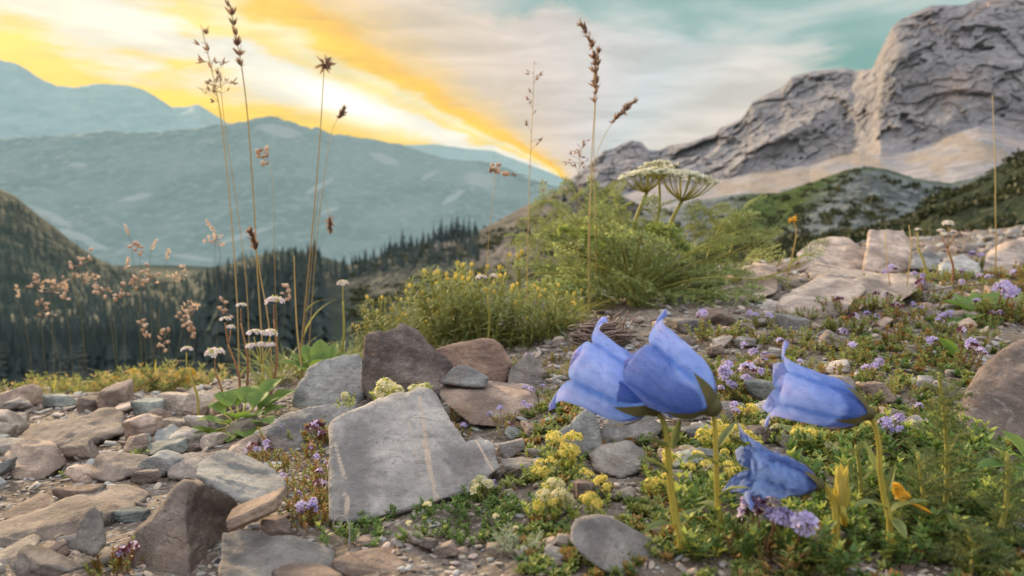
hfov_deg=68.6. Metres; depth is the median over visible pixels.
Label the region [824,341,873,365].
thyme tuft
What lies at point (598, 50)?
grass stalk
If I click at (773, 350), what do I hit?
stone
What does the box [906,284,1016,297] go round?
twig
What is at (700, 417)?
stone
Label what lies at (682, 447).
stone
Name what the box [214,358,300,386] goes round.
grass tussock
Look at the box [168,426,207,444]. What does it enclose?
stone
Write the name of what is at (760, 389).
stone
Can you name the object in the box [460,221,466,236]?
conifer
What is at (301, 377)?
grass stalk
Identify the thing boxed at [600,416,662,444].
stone
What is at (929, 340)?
thyme tuft
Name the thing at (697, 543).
leafy herb
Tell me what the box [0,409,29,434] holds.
stone
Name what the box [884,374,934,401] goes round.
thyme tuft
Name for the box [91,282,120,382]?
meadow grass
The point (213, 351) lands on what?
pink flower
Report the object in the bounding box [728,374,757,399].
thyme tuft
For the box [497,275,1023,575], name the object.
ground cover
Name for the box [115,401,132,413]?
stone
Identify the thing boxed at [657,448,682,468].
stone
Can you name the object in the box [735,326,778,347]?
thyme tuft
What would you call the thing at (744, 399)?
thyme tuft
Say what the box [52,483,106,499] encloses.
stone
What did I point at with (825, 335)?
stone
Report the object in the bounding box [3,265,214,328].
valley
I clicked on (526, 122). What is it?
grass stalk
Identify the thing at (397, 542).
stone
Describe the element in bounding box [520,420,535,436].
stone
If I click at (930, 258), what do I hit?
stone
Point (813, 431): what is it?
yellow bedstraw
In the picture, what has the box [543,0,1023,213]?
cliff
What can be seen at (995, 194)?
grass stalk
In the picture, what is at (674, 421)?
stone
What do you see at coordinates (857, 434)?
thyme tuft
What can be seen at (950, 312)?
thyme tuft
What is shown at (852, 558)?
leafy herb
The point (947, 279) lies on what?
thyme tuft
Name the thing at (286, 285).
meadow grass
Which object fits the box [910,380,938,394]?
thyme tuft
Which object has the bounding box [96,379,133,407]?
stone
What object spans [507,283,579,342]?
yellow budded bush
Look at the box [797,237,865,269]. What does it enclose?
stone
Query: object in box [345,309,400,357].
yellow budded bush
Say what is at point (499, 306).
yellow budded bush
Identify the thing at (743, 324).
stone
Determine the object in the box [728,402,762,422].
yellow bedstraw
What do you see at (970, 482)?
leafy herb
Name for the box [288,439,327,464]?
thyme tuft
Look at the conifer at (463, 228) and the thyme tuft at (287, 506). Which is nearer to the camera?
the thyme tuft at (287, 506)
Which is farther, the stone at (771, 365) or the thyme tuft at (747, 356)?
the thyme tuft at (747, 356)
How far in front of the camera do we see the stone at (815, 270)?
1.02 m
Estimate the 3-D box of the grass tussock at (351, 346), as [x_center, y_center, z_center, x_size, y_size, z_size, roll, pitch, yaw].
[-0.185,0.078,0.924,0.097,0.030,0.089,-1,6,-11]
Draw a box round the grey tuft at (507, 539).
[491,521,542,556]
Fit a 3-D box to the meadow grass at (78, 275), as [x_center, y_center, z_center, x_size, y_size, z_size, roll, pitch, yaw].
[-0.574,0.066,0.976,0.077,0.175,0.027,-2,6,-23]
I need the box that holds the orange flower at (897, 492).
[891,482,938,522]
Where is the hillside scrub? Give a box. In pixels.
[345,147,1023,335]
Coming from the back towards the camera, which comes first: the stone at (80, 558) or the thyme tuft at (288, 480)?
the thyme tuft at (288, 480)
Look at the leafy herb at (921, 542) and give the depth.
0.26 m
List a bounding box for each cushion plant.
[315,515,390,545]
[358,504,403,527]
[394,520,447,542]
[407,497,445,525]
[439,516,470,539]
[443,483,508,521]
[447,522,502,545]
[452,479,503,512]
[474,513,508,542]
[484,500,522,529]
[500,522,524,538]
[507,486,553,513]
[526,516,569,536]
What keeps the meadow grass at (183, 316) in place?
on the ground at (416, 555)
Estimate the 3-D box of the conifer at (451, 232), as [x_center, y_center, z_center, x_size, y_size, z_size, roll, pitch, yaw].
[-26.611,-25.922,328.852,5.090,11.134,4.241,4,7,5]
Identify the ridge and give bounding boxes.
[404,144,564,186]
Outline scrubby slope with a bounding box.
[619,157,1023,297]
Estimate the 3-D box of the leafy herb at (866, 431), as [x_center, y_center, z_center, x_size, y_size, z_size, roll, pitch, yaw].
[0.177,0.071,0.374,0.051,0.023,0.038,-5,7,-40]
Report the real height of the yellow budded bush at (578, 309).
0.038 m
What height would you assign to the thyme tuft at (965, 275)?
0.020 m
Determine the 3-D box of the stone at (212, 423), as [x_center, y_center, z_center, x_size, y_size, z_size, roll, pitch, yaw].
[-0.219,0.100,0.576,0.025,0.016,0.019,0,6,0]
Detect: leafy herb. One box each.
[666,469,729,527]
[671,506,771,562]
[725,470,819,517]
[726,513,815,568]
[774,517,866,570]
[779,500,839,531]
[784,431,869,477]
[787,469,865,504]
[794,427,844,456]
[811,466,877,512]
[813,499,884,548]
[831,404,912,458]
[845,452,928,521]
[846,454,909,484]
[850,462,941,516]
[852,524,924,570]
[870,494,985,554]
[878,416,958,462]
[907,460,972,508]
[915,422,1015,482]
[920,410,1006,453]
[923,471,981,511]
[933,465,1023,514]
[940,524,1016,563]
[961,479,1023,528]
[974,468,1023,501]
[982,512,1023,547]
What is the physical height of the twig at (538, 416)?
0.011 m
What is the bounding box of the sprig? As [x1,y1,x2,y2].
[130,447,146,454]
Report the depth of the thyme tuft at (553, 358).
0.62 m
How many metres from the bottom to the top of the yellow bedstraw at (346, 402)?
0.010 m
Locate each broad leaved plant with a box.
[193,379,294,441]
[281,339,348,370]
[779,424,826,444]
[938,337,966,356]
[939,292,1023,327]
[976,430,1023,481]
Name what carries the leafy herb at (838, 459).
on the ground at (416, 555)
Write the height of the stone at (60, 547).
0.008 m
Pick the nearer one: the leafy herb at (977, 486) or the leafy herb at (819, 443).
the leafy herb at (977, 486)
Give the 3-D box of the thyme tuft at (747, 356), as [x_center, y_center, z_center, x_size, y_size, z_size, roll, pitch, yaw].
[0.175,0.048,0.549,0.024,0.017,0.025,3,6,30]
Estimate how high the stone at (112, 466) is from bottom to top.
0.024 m
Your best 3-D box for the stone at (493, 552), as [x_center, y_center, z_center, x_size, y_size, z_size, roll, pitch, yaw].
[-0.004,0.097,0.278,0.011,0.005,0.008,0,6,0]
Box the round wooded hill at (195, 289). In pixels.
[151,251,349,308]
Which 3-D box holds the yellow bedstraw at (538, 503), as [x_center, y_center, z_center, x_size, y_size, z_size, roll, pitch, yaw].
[0.013,0.087,0.300,0.020,0.014,0.017,0,6,3]
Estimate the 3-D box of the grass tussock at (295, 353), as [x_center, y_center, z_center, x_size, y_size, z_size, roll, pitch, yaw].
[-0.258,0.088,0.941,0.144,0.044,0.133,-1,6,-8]
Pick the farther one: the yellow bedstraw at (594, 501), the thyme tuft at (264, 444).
the thyme tuft at (264, 444)
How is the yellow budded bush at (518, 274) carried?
on the ground at (416, 555)
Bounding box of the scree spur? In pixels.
[218,186,646,368]
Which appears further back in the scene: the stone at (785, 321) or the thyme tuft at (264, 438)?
the stone at (785, 321)
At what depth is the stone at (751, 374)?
0.50 m
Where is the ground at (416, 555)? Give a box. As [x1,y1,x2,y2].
[0,227,1023,575]
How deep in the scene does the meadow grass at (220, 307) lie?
1.02 m
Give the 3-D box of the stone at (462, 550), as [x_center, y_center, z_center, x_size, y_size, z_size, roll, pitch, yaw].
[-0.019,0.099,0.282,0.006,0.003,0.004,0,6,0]
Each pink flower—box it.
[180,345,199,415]
[204,347,225,391]
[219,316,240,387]
[236,302,248,385]
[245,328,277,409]
[264,294,284,394]
[336,280,349,352]
[476,273,497,337]
[915,228,926,280]
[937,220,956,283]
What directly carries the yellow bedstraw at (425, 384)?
on the ground at (416, 555)
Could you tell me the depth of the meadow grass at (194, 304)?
0.97 m
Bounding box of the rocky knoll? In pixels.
[578,166,988,297]
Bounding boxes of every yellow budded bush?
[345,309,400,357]
[354,295,412,345]
[362,280,453,332]
[393,262,468,343]
[401,261,511,348]
[404,311,446,344]
[419,262,509,345]
[424,300,497,347]
[429,260,496,318]
[449,271,533,345]
[469,308,553,353]
[478,281,580,346]
[494,250,550,317]
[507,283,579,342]
[548,289,591,333]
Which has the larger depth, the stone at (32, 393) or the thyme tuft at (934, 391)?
the stone at (32, 393)
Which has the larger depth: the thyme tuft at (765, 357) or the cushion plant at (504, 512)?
the thyme tuft at (765, 357)
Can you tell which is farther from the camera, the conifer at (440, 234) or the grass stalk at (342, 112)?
the conifer at (440, 234)
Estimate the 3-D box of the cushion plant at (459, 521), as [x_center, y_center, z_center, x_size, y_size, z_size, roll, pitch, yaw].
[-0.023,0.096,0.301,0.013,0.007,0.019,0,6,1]
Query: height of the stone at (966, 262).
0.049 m
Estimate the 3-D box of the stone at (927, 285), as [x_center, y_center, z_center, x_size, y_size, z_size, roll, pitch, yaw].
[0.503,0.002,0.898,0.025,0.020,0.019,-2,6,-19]
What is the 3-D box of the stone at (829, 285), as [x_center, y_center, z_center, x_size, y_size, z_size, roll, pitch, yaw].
[0.380,0.009,0.908,0.091,0.058,0.394,2,6,24]
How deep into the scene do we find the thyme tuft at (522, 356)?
0.62 m
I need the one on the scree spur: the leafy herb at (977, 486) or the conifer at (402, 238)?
the conifer at (402, 238)
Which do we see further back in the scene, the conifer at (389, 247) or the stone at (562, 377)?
the conifer at (389, 247)
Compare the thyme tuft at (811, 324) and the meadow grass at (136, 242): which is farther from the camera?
the meadow grass at (136, 242)
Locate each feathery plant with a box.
[821,438,895,521]
[878,440,958,536]
[906,367,994,520]
[927,513,1018,574]
[959,440,1023,544]
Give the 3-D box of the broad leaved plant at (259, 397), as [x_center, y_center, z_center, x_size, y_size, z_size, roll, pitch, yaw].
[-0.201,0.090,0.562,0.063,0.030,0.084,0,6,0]
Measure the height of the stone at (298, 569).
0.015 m
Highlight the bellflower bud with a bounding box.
[833,463,850,526]
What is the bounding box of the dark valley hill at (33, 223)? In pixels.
[0,189,177,313]
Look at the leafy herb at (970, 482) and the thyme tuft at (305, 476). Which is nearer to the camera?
the leafy herb at (970, 482)
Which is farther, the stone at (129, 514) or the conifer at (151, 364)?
the conifer at (151, 364)
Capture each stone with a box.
[0,384,42,405]
[0,396,32,411]
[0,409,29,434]
[0,422,17,435]
[0,434,10,437]
[0,437,23,454]
[0,456,17,475]
[0,477,7,487]
[0,484,150,547]
[0,534,40,563]
[0,563,5,572]
[2,436,66,479]
[4,493,56,519]
[9,544,84,575]
[18,407,125,447]
[18,412,29,422]
[41,393,76,406]
[43,539,69,555]
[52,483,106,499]
[55,534,75,549]
[59,438,99,460]
[64,464,93,482]
[74,547,124,568]
[75,395,97,411]
[75,506,105,556]
[91,451,148,482]
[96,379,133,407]
[102,567,111,572]
[111,506,150,522]
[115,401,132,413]
[121,413,162,440]
[123,433,148,452]
[125,479,237,575]
[130,397,164,416]
[130,469,161,484]
[138,450,183,477]
[145,437,187,456]
[148,408,172,418]
[152,424,179,442]
[157,392,188,413]
[161,417,186,428]
[167,452,211,479]
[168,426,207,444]
[182,391,217,413]
[183,415,209,430]
[186,443,200,452]
[192,404,209,415]
[196,449,286,503]
[199,432,229,449]
[207,408,242,428]
[209,397,246,414]
[215,419,226,430]
[218,529,334,575]
[226,413,267,435]
[226,487,286,530]
[229,435,259,454]
[253,424,269,444]
[259,516,291,535]
[266,401,356,452]
[271,563,342,575]
[292,354,363,406]
[327,387,499,523]
[332,546,404,575]
[358,534,376,544]
[361,323,452,400]
[391,538,408,546]
[407,531,424,544]
[418,537,438,550]
[433,540,457,558]
[436,338,511,381]
[439,381,538,426]
[440,365,488,387]
[457,546,468,555]
[464,538,474,545]
[486,541,513,557]
[497,438,524,458]
[499,457,543,478]
[504,426,522,439]
[508,353,542,386]
[513,545,529,557]
[514,347,527,351]
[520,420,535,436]
[527,448,544,457]
[533,480,543,487]
[537,536,555,546]
[539,416,555,423]
[540,348,549,352]
[544,544,565,561]
[545,378,552,382]
[546,465,559,476]
[552,336,564,343]
[553,378,562,386]
[555,533,572,546]
[556,375,568,380]
[557,409,602,458]
[566,351,573,356]
[570,514,662,575]
[573,479,613,503]
[589,440,644,478]
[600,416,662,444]
[610,486,636,499]
[632,318,643,322]
[634,343,642,348]
[652,321,668,327]
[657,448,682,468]
[664,469,691,481]
[665,317,713,333]
[671,418,681,424]
[672,449,702,470]
[677,334,696,346]
[679,444,695,449]
[681,423,712,435]
[682,415,702,420]
[696,447,722,463]
[698,308,735,324]
[705,344,724,357]
[706,551,714,557]
[710,401,744,426]
[712,334,732,346]
[718,262,777,298]
[720,326,729,335]
[732,425,779,442]
[733,336,756,347]
[734,368,760,379]
[737,322,753,332]
[743,378,775,400]
[753,331,772,342]
[753,357,764,367]
[755,400,765,412]
[757,318,772,325]
[759,299,777,313]
[762,310,775,317]
[765,362,781,369]
[768,347,780,357]
[775,313,809,332]
[775,434,792,447]
[776,273,865,318]
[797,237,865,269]
[807,263,877,279]
[809,323,820,328]
[819,329,846,349]
[824,359,849,371]
[828,375,859,391]
[828,529,848,540]
[853,273,923,308]
[859,381,896,404]
[862,229,911,272]
[873,317,893,327]
[878,407,906,416]
[900,563,914,570]
[903,345,924,353]
[907,415,927,436]
[909,250,942,271]
[911,375,936,391]
[920,302,938,310]
[921,291,938,302]
[923,282,941,293]
[924,309,937,317]
[931,381,958,394]
[938,254,981,278]
[940,303,957,310]
[942,286,952,293]
[943,310,963,321]
[944,369,955,377]
[949,246,960,252]
[957,339,1023,446]
[958,317,977,329]
[961,309,978,314]
[962,243,977,252]
[982,237,1023,277]
[984,285,997,292]
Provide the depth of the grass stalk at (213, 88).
0.90 m
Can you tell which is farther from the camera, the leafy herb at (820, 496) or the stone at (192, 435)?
the stone at (192, 435)
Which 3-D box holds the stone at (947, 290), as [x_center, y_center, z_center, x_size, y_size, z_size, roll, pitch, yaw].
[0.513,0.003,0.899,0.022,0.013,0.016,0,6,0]
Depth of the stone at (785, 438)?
0.39 m
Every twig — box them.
[333,515,349,550]
[505,467,534,474]
[526,409,551,421]
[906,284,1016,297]
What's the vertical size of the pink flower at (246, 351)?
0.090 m
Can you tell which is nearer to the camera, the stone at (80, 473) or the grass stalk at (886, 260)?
the stone at (80, 473)
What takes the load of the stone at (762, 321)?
on the ground at (416, 555)
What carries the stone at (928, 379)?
on the ground at (416, 555)
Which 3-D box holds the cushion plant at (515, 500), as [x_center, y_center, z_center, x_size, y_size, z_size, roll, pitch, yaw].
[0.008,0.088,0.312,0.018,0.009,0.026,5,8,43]
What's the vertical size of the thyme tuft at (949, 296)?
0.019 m
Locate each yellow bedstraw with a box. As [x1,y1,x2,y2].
[334,391,355,409]
[369,377,417,399]
[410,382,432,389]
[470,474,500,495]
[519,490,565,520]
[520,456,563,484]
[535,477,583,520]
[537,480,572,497]
[545,429,588,478]
[565,491,610,521]
[567,467,595,488]
[591,474,621,505]
[637,473,678,496]
[639,449,684,479]
[675,445,686,458]
[676,449,713,482]
[694,418,732,450]
[703,478,728,503]
[711,448,739,471]
[721,423,750,447]
[721,459,741,485]
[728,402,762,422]
[728,430,763,454]
[759,419,789,444]
[785,424,829,454]
[795,421,824,429]
[822,440,839,456]
[851,420,881,445]
[904,414,919,435]
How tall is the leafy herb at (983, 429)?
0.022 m
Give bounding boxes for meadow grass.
[14,284,59,383]
[26,273,56,393]
[35,298,59,387]
[39,276,69,382]
[50,282,74,385]
[58,248,92,391]
[60,271,99,393]
[82,257,130,391]
[83,281,129,385]
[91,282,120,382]
[108,224,141,375]
[127,240,143,360]
[128,271,148,362]
[135,239,158,389]
[136,318,156,390]
[141,263,162,379]
[153,248,191,371]
[154,327,169,373]
[155,264,186,390]
[175,306,192,369]
[181,300,206,378]
[187,320,195,363]
[202,230,225,378]
[205,219,230,367]
[216,296,232,376]
[280,283,290,365]
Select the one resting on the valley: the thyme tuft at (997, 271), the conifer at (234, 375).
the conifer at (234, 375)
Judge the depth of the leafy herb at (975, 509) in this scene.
0.28 m
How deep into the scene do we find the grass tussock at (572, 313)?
0.75 m
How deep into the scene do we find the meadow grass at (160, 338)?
0.99 m
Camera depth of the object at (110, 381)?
0.92 m
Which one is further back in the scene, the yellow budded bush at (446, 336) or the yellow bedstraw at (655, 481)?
the yellow budded bush at (446, 336)
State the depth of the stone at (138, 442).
0.52 m
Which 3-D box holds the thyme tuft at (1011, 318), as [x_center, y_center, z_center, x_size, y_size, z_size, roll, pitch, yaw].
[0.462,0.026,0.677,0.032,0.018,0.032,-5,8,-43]
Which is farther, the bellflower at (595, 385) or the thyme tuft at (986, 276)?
the thyme tuft at (986, 276)
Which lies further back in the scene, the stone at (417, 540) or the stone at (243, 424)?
the stone at (243, 424)
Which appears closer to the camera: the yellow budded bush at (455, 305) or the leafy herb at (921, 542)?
the leafy herb at (921, 542)
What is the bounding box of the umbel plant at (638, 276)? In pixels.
[504,159,829,321]
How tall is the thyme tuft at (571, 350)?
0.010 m
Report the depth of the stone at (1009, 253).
1.16 m
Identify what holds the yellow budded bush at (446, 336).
on the ground at (416, 555)
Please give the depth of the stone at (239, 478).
0.32 m
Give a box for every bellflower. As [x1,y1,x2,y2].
[549,317,698,550]
[619,309,747,556]
[723,423,854,556]
[762,340,926,562]
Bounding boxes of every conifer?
[0,194,480,388]
[0,344,10,385]
[46,346,63,382]
[55,351,71,380]
[73,344,96,385]
[73,355,86,384]
[148,343,161,369]
[231,349,242,376]
[387,240,391,252]
[399,229,405,247]
[408,235,412,247]
[435,216,445,241]
[448,221,453,239]
[452,213,460,238]
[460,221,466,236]
[467,215,471,236]
[561,191,566,201]
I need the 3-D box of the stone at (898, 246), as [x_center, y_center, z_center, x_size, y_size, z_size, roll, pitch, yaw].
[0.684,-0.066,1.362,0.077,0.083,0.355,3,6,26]
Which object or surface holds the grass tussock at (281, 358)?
on the ground at (416, 555)
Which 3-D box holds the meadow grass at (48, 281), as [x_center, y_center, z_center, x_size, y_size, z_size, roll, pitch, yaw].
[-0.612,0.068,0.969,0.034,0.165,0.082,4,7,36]
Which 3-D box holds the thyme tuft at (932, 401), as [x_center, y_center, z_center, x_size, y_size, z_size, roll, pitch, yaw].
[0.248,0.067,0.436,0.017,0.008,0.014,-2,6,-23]
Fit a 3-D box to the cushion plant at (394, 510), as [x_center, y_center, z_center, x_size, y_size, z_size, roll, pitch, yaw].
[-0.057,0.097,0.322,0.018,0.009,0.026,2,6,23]
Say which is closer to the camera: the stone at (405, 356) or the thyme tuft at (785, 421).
the thyme tuft at (785, 421)
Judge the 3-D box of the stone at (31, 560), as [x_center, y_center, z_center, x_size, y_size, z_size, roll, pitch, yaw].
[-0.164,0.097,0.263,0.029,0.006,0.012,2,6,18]
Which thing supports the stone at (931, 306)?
on the ground at (416, 555)
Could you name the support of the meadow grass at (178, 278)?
on the ground at (416, 555)
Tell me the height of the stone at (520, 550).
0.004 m
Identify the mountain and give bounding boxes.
[0,60,227,138]
[0,116,558,267]
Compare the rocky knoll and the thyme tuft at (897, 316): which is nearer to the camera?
the thyme tuft at (897, 316)
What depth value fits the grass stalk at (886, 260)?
0.84 m
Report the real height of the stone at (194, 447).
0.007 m
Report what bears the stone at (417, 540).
on the ground at (416, 555)
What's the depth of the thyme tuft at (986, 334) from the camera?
0.63 m
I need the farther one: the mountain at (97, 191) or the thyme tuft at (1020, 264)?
the mountain at (97, 191)
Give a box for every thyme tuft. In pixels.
[84,535,144,575]
[238,441,280,462]
[250,439,283,461]
[256,422,289,448]
[267,452,300,472]
[277,468,307,494]
[277,490,306,513]
[284,477,328,510]
[287,470,314,488]
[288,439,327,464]
[290,415,328,448]
[290,502,321,526]
[292,497,331,532]
[302,468,327,491]
[303,479,328,508]
[305,458,328,480]
[306,427,328,449]
[307,453,328,473]
[314,511,337,529]
[446,407,462,420]
[452,421,472,438]
[469,477,514,501]
[488,405,519,427]
[494,420,520,439]
[511,352,548,366]
[520,400,544,417]
[522,385,541,401]
[533,383,558,396]
[542,389,559,402]
[543,363,563,378]
[544,352,563,363]
[561,345,580,353]
[563,359,570,370]
[683,308,747,343]
[702,354,740,373]
[715,360,756,394]
[716,372,735,385]
[716,384,729,399]
[717,380,747,399]
[719,401,762,425]
[723,490,820,574]
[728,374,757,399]
[733,367,772,381]
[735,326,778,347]
[735,341,764,361]
[737,391,755,403]
[742,310,775,329]
[749,348,790,369]
[769,324,820,343]
[771,310,804,321]
[773,416,803,425]
[776,337,807,358]
[792,356,828,371]
[795,306,818,319]
[796,423,826,430]
[798,338,834,353]
[805,317,825,328]
[813,295,862,317]
[814,363,861,384]
[820,312,870,334]
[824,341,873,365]
[827,422,882,451]
[829,328,871,351]
[853,384,887,403]
[857,311,880,327]
[858,358,905,383]
[861,264,897,276]
[861,290,904,312]
[866,322,925,351]
[870,403,893,421]
[870,413,931,453]
[871,420,915,444]
[878,302,928,325]
[881,351,922,373]
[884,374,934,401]
[897,402,941,419]
[900,334,965,362]
[901,270,930,280]
[906,277,956,303]
[907,301,939,315]
[910,271,933,282]
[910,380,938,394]
[911,331,940,345]
[919,264,961,279]
[919,312,958,334]
[926,395,952,406]
[927,271,950,281]
[932,310,960,319]
[932,325,991,350]
[940,337,987,370]
[941,290,975,302]
[942,278,976,291]
[942,298,993,311]
[943,269,972,281]
[950,268,969,278]
[966,323,1001,337]
[967,270,988,278]
[968,250,985,268]
[971,280,1023,322]
[972,310,1005,327]
[973,273,1003,287]
[977,274,1018,288]
[982,288,1023,298]
[986,265,1022,279]
[1001,269,1023,283]
[1002,307,1023,324]
[1008,279,1023,290]
[1012,261,1023,268]
[1014,263,1023,275]
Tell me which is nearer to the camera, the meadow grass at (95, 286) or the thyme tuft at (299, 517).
the thyme tuft at (299, 517)
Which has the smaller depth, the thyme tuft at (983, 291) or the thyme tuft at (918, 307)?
the thyme tuft at (918, 307)
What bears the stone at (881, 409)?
on the ground at (416, 555)
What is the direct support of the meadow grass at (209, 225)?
on the ground at (416, 555)
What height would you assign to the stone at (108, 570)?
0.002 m
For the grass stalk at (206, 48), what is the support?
on the ground at (416, 555)
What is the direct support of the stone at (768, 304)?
on the ground at (416, 555)
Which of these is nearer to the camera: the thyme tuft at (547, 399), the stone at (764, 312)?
the thyme tuft at (547, 399)
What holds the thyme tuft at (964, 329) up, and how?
on the ground at (416, 555)
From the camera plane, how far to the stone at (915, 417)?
0.39 m
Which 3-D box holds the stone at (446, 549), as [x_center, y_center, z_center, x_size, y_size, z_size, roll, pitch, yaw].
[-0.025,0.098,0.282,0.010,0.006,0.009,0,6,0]
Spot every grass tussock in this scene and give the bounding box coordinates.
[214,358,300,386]
[217,343,311,384]
[241,335,333,371]
[261,346,305,375]
[267,338,354,366]
[287,338,362,357]
[333,338,362,355]
[338,336,362,357]
[491,316,569,340]
[521,293,612,330]
[555,288,627,313]
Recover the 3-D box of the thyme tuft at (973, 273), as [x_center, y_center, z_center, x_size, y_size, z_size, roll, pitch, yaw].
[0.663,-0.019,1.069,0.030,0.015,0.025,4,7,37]
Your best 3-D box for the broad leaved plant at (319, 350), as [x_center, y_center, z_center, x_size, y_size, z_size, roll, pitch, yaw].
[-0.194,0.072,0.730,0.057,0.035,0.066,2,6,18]
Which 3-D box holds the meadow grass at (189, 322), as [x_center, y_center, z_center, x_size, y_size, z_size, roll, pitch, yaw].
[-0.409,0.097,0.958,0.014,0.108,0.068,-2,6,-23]
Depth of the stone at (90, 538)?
0.28 m
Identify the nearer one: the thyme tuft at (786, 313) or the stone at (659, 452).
the stone at (659, 452)
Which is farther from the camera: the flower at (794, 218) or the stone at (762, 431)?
the flower at (794, 218)
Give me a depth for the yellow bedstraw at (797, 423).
0.40 m
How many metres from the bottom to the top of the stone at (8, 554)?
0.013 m
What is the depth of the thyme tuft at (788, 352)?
0.56 m
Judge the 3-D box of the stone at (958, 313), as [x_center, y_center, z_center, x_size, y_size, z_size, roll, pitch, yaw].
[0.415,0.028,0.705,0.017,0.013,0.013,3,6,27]
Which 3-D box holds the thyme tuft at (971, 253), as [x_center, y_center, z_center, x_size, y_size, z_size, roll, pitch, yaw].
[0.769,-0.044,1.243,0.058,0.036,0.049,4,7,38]
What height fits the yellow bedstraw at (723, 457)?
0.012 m
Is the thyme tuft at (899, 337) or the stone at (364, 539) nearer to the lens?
the stone at (364, 539)
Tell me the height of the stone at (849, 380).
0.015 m
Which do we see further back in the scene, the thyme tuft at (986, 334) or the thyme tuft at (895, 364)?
the thyme tuft at (986, 334)
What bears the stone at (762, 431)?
on the ground at (416, 555)
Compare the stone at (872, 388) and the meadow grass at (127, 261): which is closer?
the stone at (872, 388)
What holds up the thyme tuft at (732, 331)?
on the ground at (416, 555)
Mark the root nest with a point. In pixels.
(618, 335)
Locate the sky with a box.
[0,0,973,178]
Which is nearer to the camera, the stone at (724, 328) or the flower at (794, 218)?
the stone at (724, 328)
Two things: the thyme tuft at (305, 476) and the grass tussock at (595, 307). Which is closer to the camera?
the thyme tuft at (305, 476)
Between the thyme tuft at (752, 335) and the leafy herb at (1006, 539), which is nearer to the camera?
the leafy herb at (1006, 539)
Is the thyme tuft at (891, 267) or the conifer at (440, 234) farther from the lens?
the conifer at (440, 234)
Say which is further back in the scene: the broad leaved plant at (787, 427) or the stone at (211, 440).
the stone at (211, 440)
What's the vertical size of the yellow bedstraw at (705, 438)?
0.019 m
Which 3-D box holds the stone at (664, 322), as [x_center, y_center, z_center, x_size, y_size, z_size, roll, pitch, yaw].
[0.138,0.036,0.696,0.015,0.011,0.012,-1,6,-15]
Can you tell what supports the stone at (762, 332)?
on the ground at (416, 555)
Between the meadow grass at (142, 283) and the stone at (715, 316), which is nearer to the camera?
the stone at (715, 316)
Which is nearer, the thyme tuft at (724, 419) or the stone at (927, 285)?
the thyme tuft at (724, 419)
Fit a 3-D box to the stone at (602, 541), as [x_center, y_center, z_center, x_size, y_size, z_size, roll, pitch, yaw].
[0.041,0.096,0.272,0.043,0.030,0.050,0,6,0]
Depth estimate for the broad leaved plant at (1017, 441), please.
0.32 m
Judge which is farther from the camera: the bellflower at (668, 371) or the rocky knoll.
the rocky knoll
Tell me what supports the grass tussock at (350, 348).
on the ground at (416, 555)
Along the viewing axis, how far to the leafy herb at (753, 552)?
0.26 m
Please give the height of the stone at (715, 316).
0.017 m
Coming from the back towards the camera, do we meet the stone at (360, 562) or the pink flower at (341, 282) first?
the pink flower at (341, 282)
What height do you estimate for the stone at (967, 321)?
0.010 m
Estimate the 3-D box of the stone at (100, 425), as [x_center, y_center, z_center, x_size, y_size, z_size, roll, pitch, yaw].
[-0.366,0.120,0.628,0.075,0.044,0.200,-3,6,-29]
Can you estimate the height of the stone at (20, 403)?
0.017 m
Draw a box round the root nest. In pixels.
[567,310,640,347]
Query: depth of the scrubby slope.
48.08 m
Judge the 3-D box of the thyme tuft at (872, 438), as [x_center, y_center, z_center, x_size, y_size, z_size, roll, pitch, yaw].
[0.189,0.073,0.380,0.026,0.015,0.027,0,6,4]
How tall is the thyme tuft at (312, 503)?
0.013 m
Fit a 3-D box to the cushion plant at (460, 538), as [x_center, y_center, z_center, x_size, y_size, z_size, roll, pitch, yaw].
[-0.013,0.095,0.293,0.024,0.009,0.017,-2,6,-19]
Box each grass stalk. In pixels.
[193,26,251,375]
[204,73,250,370]
[224,0,264,370]
[245,226,272,376]
[254,145,278,366]
[284,256,302,379]
[300,55,336,352]
[303,190,335,343]
[309,104,347,344]
[483,162,509,326]
[511,63,547,323]
[562,139,590,300]
[576,19,598,316]
[587,97,638,310]
[593,46,600,309]
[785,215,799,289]
[885,234,889,284]
[905,226,911,299]
[992,95,996,270]
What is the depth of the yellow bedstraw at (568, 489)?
0.32 m
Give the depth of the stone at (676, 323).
0.66 m
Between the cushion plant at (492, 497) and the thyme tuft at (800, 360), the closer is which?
the cushion plant at (492, 497)
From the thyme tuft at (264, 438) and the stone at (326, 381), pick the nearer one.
the thyme tuft at (264, 438)

